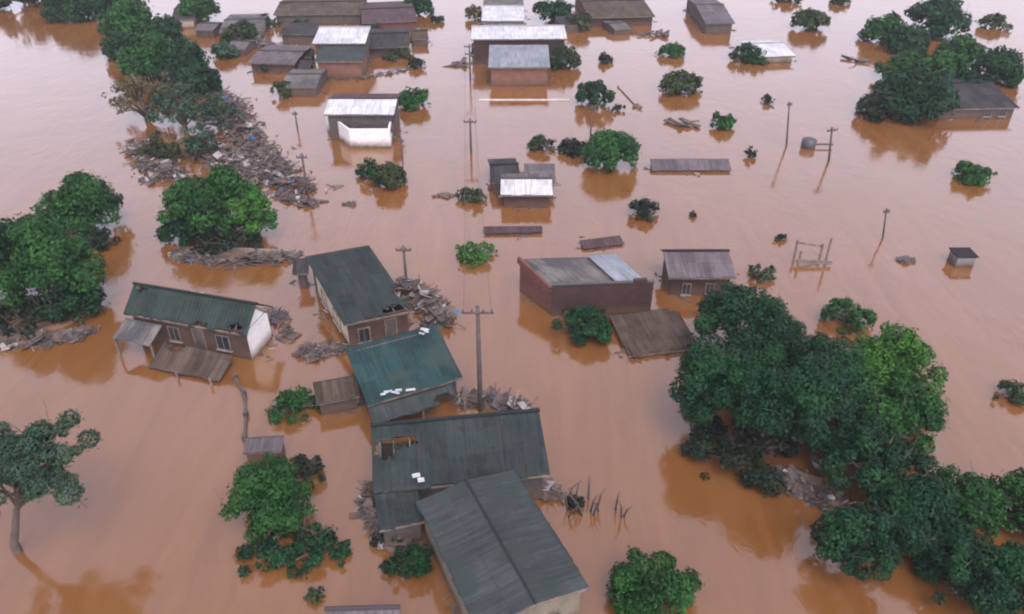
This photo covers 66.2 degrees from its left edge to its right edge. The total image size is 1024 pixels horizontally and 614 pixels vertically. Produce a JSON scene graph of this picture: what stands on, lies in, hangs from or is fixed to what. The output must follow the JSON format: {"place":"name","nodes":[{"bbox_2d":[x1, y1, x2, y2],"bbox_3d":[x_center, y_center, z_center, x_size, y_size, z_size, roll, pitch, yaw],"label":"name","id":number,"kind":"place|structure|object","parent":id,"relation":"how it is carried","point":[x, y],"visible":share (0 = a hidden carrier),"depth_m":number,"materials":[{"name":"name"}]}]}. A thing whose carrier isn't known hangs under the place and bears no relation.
{"place":"outdoors","nodes":[
{"label":"outdoors","id":0,"kind":"place"},
{"bbox_2d":[20,251,252,329],"bbox_3d":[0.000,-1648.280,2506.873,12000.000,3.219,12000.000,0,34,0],"label":"ground","id":1,"kind":"structure","parent":0,"point":[51,326],"depth_m":58.93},
{"bbox_2d":[0,288,66,339],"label":"tree","id":2,"kind":"object","parent":1,"relation":"on","point":[30,316],"visible":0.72,"depth_m":57.82,"materials":[{"name":"green plant"}]},
{"bbox_2d":[0,400,103,554],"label":"tree","id":3,"kind":"object","parent":1,"relation":"on","point":[25,453],"visible":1,"depth_m":38.26,"materials":[{"name":"green plant"}]},
{"bbox_2d":[0,209,109,316],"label":"tree","id":4,"kind":"object","parent":1,"relation":"on","point":[47,247],"visible":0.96,"depth_m":57.49,"materials":[{"name":"green plant"}]},
{"bbox_2d":[39,273,106,323],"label":"tree","id":5,"kind":"object","parent":1,"relation":"on","point":[72,301],"visible":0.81,"depth_m":58.22,"materials":[{"name":"green plant"}]},
{"bbox_2d":[39,0,112,22],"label":"tree","id":6,"kind":"object","parent":1,"relation":"on","point":[51,11],"visible":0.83,"depth_m":129.87,"materials":[{"name":"green plant"}]},
{"bbox_2d":[30,168,124,235],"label":"tree","id":7,"kind":"object","parent":1,"relation":"on","point":[76,199],"visible":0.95,"depth_m":68.52,"materials":[{"name":"green plant"}]},
{"bbox_2d":[93,0,160,41],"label":"tree","id":8,"kind":"object","parent":1,"relation":"on","point":[124,16],"visible":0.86,"depth_m":114.26,"materials":[{"name":"green plant"}]},
{"bbox_2d":[101,70,177,124],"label":"tree","id":9,"kind":"object","parent":1,"relation":"on","point":[136,87],"visible":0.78,"depth_m":91.06,"materials":[{"name":"brown plant"}]},
{"bbox_2d":[112,26,187,77],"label":"tree","id":10,"kind":"object","parent":1,"relation":"on","point":[147,43],"visible":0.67,"depth_m":104.42,"materials":[{"name":"green plant"}]},
{"bbox_2d":[135,130,191,163],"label":"tree","id":11,"kind":"object","parent":1,"relation":"on","point":[164,150],"visible":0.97,"depth_m":82.58,"materials":[{"name":"green plant"}]},
{"bbox_2d":[142,13,187,39],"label":"tree","id":12,"kind":"object","parent":1,"relation":"on","point":[170,26],"visible":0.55,"depth_m":117.33,"materials":[{"name":"green plant"}]},
{"bbox_2d":[150,36,211,78],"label":"tree","id":13,"kind":"object","parent":1,"relation":"on","point":[185,53],"visible":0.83,"depth_m":104.39,"materials":[{"name":"green plant"}]},
{"bbox_2d":[154,205,215,246],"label":"tree","id":14,"kind":"object","parent":1,"relation":"on","point":[177,227],"visible":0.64,"depth_m":67.98,"materials":[{"name":"green plant"}]},
{"bbox_2d":[144,79,226,130],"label":"tree","id":15,"kind":"object","parent":1,"relation":"on","point":[183,113],"visible":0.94,"depth_m":89.10,"materials":[{"name":"green plant"}]},
{"bbox_2d":[112,282,273,386],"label":"house","id":16,"kind":"structure","parent":1,"relation":"on","point":[213,335],"depth_m":54.91,"materials":[{"name":"green metal"}]},
{"bbox_2d":[172,60,222,91],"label":"tree","id":17,"kind":"object","parent":1,"relation":"on","point":[202,74],"visible":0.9,"depth_m":99.75,"materials":[{"name":"green plant"}]},
{"bbox_2d":[176,0,220,21],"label":"tree","id":18,"kind":"object","parent":1,"relation":"on","point":[203,9],"visible":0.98,"depth_m":129.31,"materials":[{"name":"green plant"}]},
{"bbox_2d":[177,125,223,160],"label":"tree","id":19,"kind":"object","parent":1,"relation":"on","point":[194,142],"visible":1,"depth_m":82.38,"materials":[{"name":"green plant"}]},
{"bbox_2d":[154,161,266,236],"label":"tree","id":20,"kind":"object","parent":1,"relation":"on","point":[198,195],"visible":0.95,"depth_m":67.94,"materials":[{"name":"green plant"}]},
{"bbox_2d":[193,96,244,134],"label":"tree","id":21,"kind":"object","parent":1,"relation":"on","point":[220,110],"visible":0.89,"depth_m":90.25,"materials":[{"name":"green plant"}]},
{"bbox_2d":[190,216,262,256],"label":"tree","id":22,"kind":"object","parent":1,"relation":"on","point":[229,239],"visible":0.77,"depth_m":67.33,"materials":[{"name":"green plant"}]},
{"bbox_2d":[180,136,293,184],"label":"debris heap","id":23,"kind":"object","parent":1,"relation":"on","point":[231,157],"visible":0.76,"depth_m":82.71,"materials":[{"name":"brown wood"}]},
{"bbox_2d":[220,19,257,41],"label":"tree","id":24,"kind":"object","parent":1,"relation":"on","point":[240,30],"visible":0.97,"depth_m":119.22,"materials":[{"name":"green plant"}]},
{"bbox_2d":[219,13,269,41],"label":"house","id":25,"kind":"structure","parent":1,"relation":"on","point":[258,20],"depth_m":124.39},
{"bbox_2d":[225,184,278,236],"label":"tree","id":26,"kind":"object","parent":1,"relation":"on","point":[245,210],"visible":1,"depth_m":67.25,"materials":[{"name":"green plant"}]},
{"bbox_2d":[243,435,284,461],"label":"shed","id":27,"kind":"structure","parent":1,"relation":"on","point":[256,448],"depth_m":46.84,"materials":[{"name":"metal"}]},
{"bbox_2d":[215,452,318,545],"bbox_3d":[-13.140,11.214,43.134,5.780,6.766,5.273,0,34,0],"label":"tree","id":28,"kind":"object","parent":1,"relation":"on","point":[264,497],"visible":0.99,"depth_m":41.29,"materials":[{"name":"green plant"}]},
{"bbox_2d":[233,518,308,577],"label":"tree","id":29,"kind":"object","parent":1,"relation":"on","point":[272,551],"visible":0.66,"depth_m":40.60,"materials":[{"name":"green plant"}]},
{"bbox_2d":[247,44,313,73],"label":"house","id":30,"kind":"structure","parent":1,"relation":"on","point":[282,59],"depth_m":109.27,"materials":[{"name":"metal"}]},
{"bbox_2d":[264,384,321,424],"bbox_3d":[-14.097,7.073,51.094,3.722,4.729,3.196,-14,36,-20],"label":"bush","id":31,"kind":"object","parent":1,"relation":"on","point":[284,398],"visible":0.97,"depth_m":50.33,"materials":[{"name":"green plant"}]},
{"bbox_2d":[288,452,326,482],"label":"tree","id":32,"kind":"object","parent":1,"relation":"on","point":[300,461],"visible":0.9,"depth_m":45.54,"materials":[{"name":"green plant"}]},
{"bbox_2d":[275,519,352,579],"bbox_3d":[-10.231,13.656,41.782,3.750,4.228,3.327,0,34,0],"label":"bush","id":33,"kind":"object","parent":1,"relation":"on","point":[326,537],"visible":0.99,"depth_m":40.93,"materials":[{"name":"green plant"}]},
{"bbox_2d":[273,0,366,25],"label":"house","id":34,"kind":"structure","parent":1,"relation":"on","point":[331,12],"depth_m":130.16,"materials":[{"name":"metal"}]},
{"bbox_2d":[292,245,413,346],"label":"house","id":35,"kind":"structure","parent":1,"relation":"on","point":[355,291],"depth_m":57.89,"materials":[{"name":"metal"}]},
{"bbox_2d":[324,604,399,613],"bbox_3d":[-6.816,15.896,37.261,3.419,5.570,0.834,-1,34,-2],"label":"house","id":36,"kind":"structure","parent":1,"relation":"on","point":[375,609],"depth_m":35.73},
{"bbox_2d":[324,93,400,147],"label":"house","id":37,"kind":"structure","parent":1,"relation":"on","point":[361,120],"depth_m":87.57,"materials":[{"name":"white metal"}]},
{"bbox_2d":[368,160,407,188],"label":"tree","id":38,"kind":"object","parent":1,"relation":"on","point":[388,174],"visible":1,"depth_m":77.36,"materials":[{"name":"green plant"}]},
{"bbox_2d":[360,1,417,31],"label":"house","id":39,"kind":"structure","parent":1,"relation":"on","point":[396,14],"depth_m":127.51,"materials":[{"name":"brick"}]},
{"bbox_2d":[369,28,409,57],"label":"house","id":40,"kind":"structure","parent":1,"relation":"on","point":[387,38],"depth_m":115.70,"materials":[{"name":"metal"}]},
{"bbox_2d":[378,540,434,579],"bbox_3d":[-5.424,14.037,41.142,2.911,4.313,2.434,0,34,0],"label":"bush","id":41,"kind":"object","parent":1,"relation":"on","point":[416,557],"visible":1,"depth_m":40.08,"materials":[{"name":"green plant"}]},
{"bbox_2d":[370,408,549,545],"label":"house","id":42,"kind":"structure","parent":1,"relation":"on","point":[439,454],"depth_m":43.66,"materials":[{"name":"grey metal"}]},
{"bbox_2d":[455,241,497,267],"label":"bush","id":43,"kind":"object","parent":1,"relation":"on","point":[475,253],"visible":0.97,"depth_m":66.14,"materials":[{"name":"green plant"}]},
{"bbox_2d":[461,305,493,411],"bbox_3d":[-2.034,4.517,49.322,1.900,10.949,0.396,0,34,0],"label":"utility pole","id":44,"kind":"object","parent":1,"relation":"on","point":[479,371],"visible":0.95,"depth_m":48.10,"materials":[{"name":"brown wood"}]},
{"bbox_2d":[481,0,523,24],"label":"house","id":45,"kind":"structure","parent":1,"relation":"on","point":[502,12],"depth_m":128.22,"materials":[{"name":"white metal"}]},
{"bbox_2d":[471,25,566,85],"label":"house","id":46,"kind":"structure","parent":1,"relation":"on","point":[513,55],"depth_m":107.86,"materials":[{"name":"metal"}]},
{"bbox_2d":[549,43,581,70],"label":"tree","id":47,"kind":"object","parent":1,"relation":"on","point":[563,56],"visible":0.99,"depth_m":109.31,"materials":[{"name":"green plant"}]},
{"bbox_2d":[550,304,613,345],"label":"tree","id":48,"kind":"object","parent":1,"relation":"on","point":[591,321],"visible":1,"depth_m":56.54,"materials":[{"name":"green plant"}]},
{"bbox_2d":[517,254,654,316],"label":"brick building","id":49,"kind":"structure","parent":1,"relation":"on","point":[611,284],"depth_m":59.58,"materials":[{"name":"metal"}]},
{"bbox_2d":[574,79,615,106],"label":"tree","id":50,"kind":"object","parent":1,"relation":"on","point":[593,90],"visible":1,"depth_m":96.54,"materials":[{"name":"green plant"}]},
{"bbox_2d":[575,0,654,26],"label":"house","id":51,"kind":"structure","parent":1,"relation":"on","point":[634,12],"depth_m":130.33,"materials":[{"name":"brick"}]},
{"bbox_2d":[608,308,695,358],"bbox_3d":[10.369,3.106,58.296,5.362,3.254,5.346,-6,34,-8],"label":"lean to","id":52,"kind":"object","parent":1,"relation":"on","point":[640,334],"visible":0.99,"depth_m":57.65,"materials":[{"name":"metal"}]},
{"bbox_2d":[658,69,703,96],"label":"bush","id":53,"kind":"object","parent":1,"relation":"on","point":[679,81],"visible":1,"depth_m":100.84,"materials":[{"name":"green plant"}]},
{"bbox_2d":[660,249,735,295],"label":"house","id":54,"kind":"structure","parent":1,"relation":"on","point":[690,272],"depth_m":61.76,"materials":[{"name":"metal"}]},
{"bbox_2d":[686,0,734,33],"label":"house","id":55,"kind":"structure","parent":1,"relation":"on","point":[711,16],"depth_m":127.52,"materials":[{"name":"metal"}]},
{"bbox_2d":[668,340,764,425],"bbox_3d":[12.206,6.301,47.618,5.953,9.897,6.074,20,39,27],"label":"tree","id":56,"kind":"object","parent":1,"relation":"on","point":[704,369],"visible":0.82,"depth_m":45.27,"materials":[{"name":"green plant"}]},
{"bbox_2d":[679,413,801,497],"bbox_3d":[14.059,9.161,47.103,6.811,5.730,6.838,-22,40,-29],"label":"tree","id":57,"kind":"object","parent":1,"relation":"on","point":[765,476],"visible":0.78,"depth_m":46.07,"materials":[{"name":"green plant"}]},
{"bbox_2d":[687,278,807,366],"bbox_3d":[15.975,2.710,53.928,7.801,8.794,7.846,11,36,16],"label":"tree","id":58,"kind":"object","parent":1,"relation":"on","point":[731,308],"visible":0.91,"depth_m":52.07,"materials":[{"name":"green plant"}]},
{"bbox_2d":[722,316,809,394],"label":"tree","id":59,"kind":"object","parent":1,"relation":"on","point":[790,343],"visible":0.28,"depth_m":50.59,"materials":[{"name":"green plant"}]},
{"bbox_2d":[739,40,795,62],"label":"house","id":60,"kind":"structure","parent":1,"relation":"on","point":[779,52],"depth_m":113.63,"materials":[{"name":"white metal"}]},
{"bbox_2d":[720,341,860,455],"bbox_3d":[16.084,6.880,46.199,7.787,10.523,7.001,0,34,0],"label":"tree","id":61,"kind":"object","parent":1,"relation":"on","point":[808,388],"visible":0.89,"depth_m":43.43,"materials":[{"name":"green plant"}]},
{"bbox_2d":[790,7,830,31],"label":"tree","id":62,"kind":"object","parent":1,"relation":"on","point":[809,18],"visible":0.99,"depth_m":126.13,"materials":[{"name":"green plant"}]},
{"bbox_2d":[770,399,860,456],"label":"tree","id":63,"kind":"object","parent":1,"relation":"on","point":[823,443],"visible":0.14,"depth_m":45.60,"materials":[{"name":"green plant"}]},
{"bbox_2d":[789,326,871,401],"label":"tree","id":64,"kind":"object","parent":1,"relation":"on","point":[819,343],"visible":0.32,"depth_m":47.64,"materials":[{"name":"green plant"}]},
{"bbox_2d":[809,501,905,584],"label":"tree","id":65,"kind":"object","parent":1,"relation":"on","point":[848,548],"visible":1,"depth_m":38.80,"materials":[{"name":"green plant"}]},
{"bbox_2d":[844,359,916,438],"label":"tree","id":66,"kind":"object","parent":1,"relation":"on","point":[878,396],"visible":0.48,"depth_m":47.18,"materials":[{"name":"green plant"}]},
{"bbox_2d":[855,87,905,122],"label":"tree","id":67,"kind":"object","parent":1,"relation":"on","point":[871,105],"visible":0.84,"depth_m":93.07,"materials":[{"name":"green plant"}]},
{"bbox_2d":[857,10,905,45],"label":"tree","id":68,"kind":"object","parent":1,"relation":"on","point":[875,28],"visible":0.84,"depth_m":120.12,"materials":[{"name":"green plant"}]},
{"bbox_2d":[821,413,944,508],"bbox_3d":[20.383,9.791,44.730,6.518,7.341,6.432,0,34,0],"label":"tree","id":69,"kind":"object","parent":1,"relation":"on","point":[864,440],"visible":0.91,"depth_m":43.26,"materials":[{"name":"green plant"}]},
{"bbox_2d":[845,319,948,401],"bbox_3d":[24.604,4.582,51.505,6.744,8.400,6.917,0,34,0],"label":"tree","id":70,"kind":"object","parent":1,"relation":"on","point":[886,350],"visible":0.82,"depth_m":49.72,"materials":[{"name":"green plant"}]},
{"bbox_2d":[874,47,936,75],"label":"tree","id":71,"kind":"object","parent":1,"relation":"on","point":[904,59],"visible":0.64,"depth_m":103.82,"materials":[{"name":"green plant"}]},
{"bbox_2d":[882,21,933,53],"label":"tree","id":72,"kind":"object","parent":1,"relation":"on","point":[897,39],"visible":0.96,"depth_m":114.88,"materials":[{"name":"green plant"}]},
{"bbox_2d":[880,379,951,454],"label":"tree","id":73,"kind":"object","parent":1,"relation":"on","point":[928,414],"visible":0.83,"depth_m":46.47,"materials":[{"name":"green plant"}]},
{"bbox_2d":[866,470,975,566],"bbox_3d":[21.455,11.970,42.144,4.927,6.621,5.632,0,34,0],"label":"tree","id":74,"kind":"object","parent":1,"relation":"on","point":[918,506],"visible":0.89,"depth_m":40.21,"materials":[{"name":"green plant"}]},
{"bbox_2d":[903,0,976,39],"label":"tree","id":75,"kind":"object","parent":1,"relation":"on","point":[943,16],"visible":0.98,"depth_m":121.50,"materials":[{"name":"green plant"}]},
{"bbox_2d":[924,49,972,76],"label":"tree","id":76,"kind":"object","parent":1,"relation":"on","point":[952,62],"visible":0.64,"depth_m":102.59,"materials":[{"name":"green plant"}]},
{"bbox_2d":[933,33,986,62],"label":"tree","id":77,"kind":"object","parent":1,"relation":"on","point":[959,44],"visible":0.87,"depth_m":110.31,"materials":[{"name":"green plant"}]},
{"bbox_2d":[911,529,1023,613],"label":"tree","id":78,"kind":"object","parent":1,"relation":"on","point":[969,566],"visible":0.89,"depth_m":37.60,"materials":[{"name":"green plant"}]},
{"bbox_2d":[928,74,1019,118],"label":"house","id":79,"kind":"structure","parent":1,"relation":"on","point":[985,99],"depth_m":94.43,"materials":[{"name":"grey metal"}]},
{"bbox_2d":[952,159,997,185],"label":"bush","id":80,"kind":"object","parent":1,"relation":"on","point":[977,174],"visible":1,"depth_m":78.96,"materials":[{"name":"green plant"}]},
{"bbox_2d":[933,461,1023,538],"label":"tree","id":81,"kind":"object","parent":1,"relation":"on","point":[974,491],"visible":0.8,"depth_m":41.68,"materials":[{"name":"green plant"}]},
{"bbox_2d":[967,45,1023,87],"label":"tree","id":82,"kind":"object","parent":1,"relation":"on","point":[1007,67],"visible":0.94,"depth_m":102.92,"materials":[{"name":"green plant"}]},
{"bbox_2d":[973,540,1023,613],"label":"tree","id":83,"kind":"object","parent":1,"relation":"on","point":[1013,551],"visible":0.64,"depth_m":37.01,"materials":[{"name":"green plant"}]},
{"bbox_2d":[982,467,1023,533],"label":"tree","id":84,"kind":"object","parent":1,"relation":"on","point":[1014,490],"visible":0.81,"depth_m":41.90,"materials":[{"name":"green plant"}]},
{"bbox_2d":[279,23,320,43],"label":"house","id":85,"kind":"structure","parent":0,"point":[297,33],"depth_m":120.61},
{"bbox_2d":[345,324,465,422],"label":"house","id":86,"kind":"structure","parent":0,"point":[425,367],"depth_m":50.59,"materials":[{"name":"green metal"}]},
{"bbox_2d":[0,0,1023,613],"bbox_3d":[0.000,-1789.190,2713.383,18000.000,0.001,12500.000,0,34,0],"label":"flood water","id":87,"kind":"structure","parent":0,"point":[144,528],"depth_m":64.26,"materials":[{"name":"liquid"}]},
{"bbox_2d":[0,321,100,351],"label":"debris heap","id":88,"kind":"object","parent":87,"relation":"on","point":[71,335],"visible":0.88,"depth_m":57.04,"materials":[{"name":"brown wood"}]},
{"bbox_2d":[118,136,200,185],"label":"debris heap","id":89,"kind":"object","parent":87,"relation":"on","point":[159,167],"visible":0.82,"depth_m":81.35,"materials":[{"name":"grey plastic"}]},
{"bbox_2d":[166,244,303,269],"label":"debris heap","id":90,"kind":"object","parent":87,"relation":"on","point":[235,261],"visible":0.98,"depth_m":66.37,"materials":[{"name":"brown wood"}]},
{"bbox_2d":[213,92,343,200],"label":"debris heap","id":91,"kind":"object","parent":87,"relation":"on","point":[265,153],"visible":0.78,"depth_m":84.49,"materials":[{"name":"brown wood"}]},
{"bbox_2d":[263,305,301,343],"bbox_3d":[-17.289,1.043,58.877,2.678,1.610,6.168,-13,36,-19],"label":"debris heap","id":92,"kind":"object","parent":87,"relation":"on","point":[278,317],"visible":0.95,"depth_m":58.74,"materials":[{"name":"grey wood"}]},
{"bbox_2d":[282,69,326,96],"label":"shed","id":93,"kind":"structure","parent":87,"relation":"on","point":[308,83],"depth_m":101.42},
{"bbox_2d":[291,336,348,363],"bbox_3d":[-13.372,3.073,56.105,4.606,1.263,2.733,-15,37,-21],"label":"debris heap","id":94,"kind":"object","parent":87,"relation":"on","point":[315,351],"visible":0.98,"depth_m":55.72,"materials":[{"name":"brown plastic"}]},
{"bbox_2d":[313,375,359,414],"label":"shed","id":95,"kind":"structure","parent":87,"relation":"on","point":[341,394],"depth_m":50.48,"materials":[{"name":"metal"}]},
{"bbox_2d":[312,26,371,78],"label":"house","id":96,"kind":"structure","parent":87,"relation":"on","point":[343,52],"depth_m":108.43,"materials":[{"name":"white metal"}]},
{"bbox_2d":[349,480,412,562],"bbox_3d":[-7.298,11.563,43.081,3.016,1.708,6.447,-13,36,-19],"label":"debris heap","id":97,"kind":"object","parent":87,"relation":"on","point":[366,510],"visible":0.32,"depth_m":43.06,"materials":[{"name":"brown wood"}]},
{"bbox_2d":[393,274,465,328],"bbox_3d":[-6.663,-0.415,60.521,4.277,2.198,8.590,-22,40,-29],"label":"debris heap","id":98,"kind":"object","parent":87,"relation":"on","point":[434,309],"visible":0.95,"depth_m":60.12,"materials":[{"name":"grey wood"}]},
{"bbox_2d":[453,382,538,411],"bbox_3d":[-1.064,6.135,51.487,5.676,1.500,2.837,8,35,11],"label":"debris heap","id":99,"kind":"object","parent":87,"relation":"on","point":[493,399],"visible":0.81,"depth_m":51.22,"materials":[{"name":"grey wood"}]},
{"bbox_2d":[416,469,589,613],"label":"house","id":100,"kind":"structure","parent":87,"relation":"on","point":[496,544],"depth_m":38.22,"materials":[{"name":"grey metal"}]},
{"bbox_2d":[532,0,574,20],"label":"tree","id":101,"kind":"object","parent":87,"relation":"on","point":[547,10],"visible":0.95,"depth_m":129.76,"materials":[{"name":"green plant"}]},
{"bbox_2d":[145,4,997,613],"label":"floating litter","id":102,"kind":"object","parent":87,"relation":"on","point":[455,606],"visible":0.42,"depth_m":62.04,"materials":[{"name":"plastic"}]},
{"bbox_2d":[580,128,641,171],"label":"tree","id":103,"kind":"object","parent":87,"relation":"on","point":[607,148],"visible":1,"depth_m":80.56,"materials":[{"name":"green plant"}]},
{"bbox_2d":[604,545,704,613],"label":"tree","id":104,"kind":"object","parent":87,"relation":"on","point":[637,589],"visible":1,"depth_m":37.68,"materials":[{"name":"green plant"}]},
{"bbox_2d":[650,158,731,171],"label":"submerged roof","id":105,"kind":"structure","parent":87,"relation":"on","point":[689,165],"depth_m":81.85,"materials":[{"name":"metal"}]},
{"bbox_2d":[728,42,769,64],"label":"bush","id":106,"kind":"object","parent":87,"relation":"on","point":[748,54],"visible":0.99,"depth_m":112.45,"materials":[{"name":"green plant"}]},
{"bbox_2d":[772,464,855,513],"bbox_3d":[17.098,10.578,44.943,5.628,1.594,2.990,25,41,32],"label":"debris heap","id":107,"kind":"object","parent":87,"relation":"on","point":[810,488],"visible":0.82,"depth_m":44.79,"materials":[{"name":"brown wood"}]},
{"bbox_2d":[819,296,878,334],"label":"tree","id":108,"kind":"object","parent":87,"relation":"on","point":[854,314],"visible":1,"depth_m":58.34,"materials":[{"name":"green plant"}]},
{"bbox_2d":[871,60,961,125],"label":"tree","id":109,"kind":"object","parent":87,"relation":"on","point":[922,92],"visible":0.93,"depth_m":92.24,"materials":[{"name":"green plant"}]},
{"bbox_2d":[487,158,555,207],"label":"house","id":110,"kind":"structure","parent":0,"point":[531,185],"depth_m":75.30,"materials":[{"name":"metal"}]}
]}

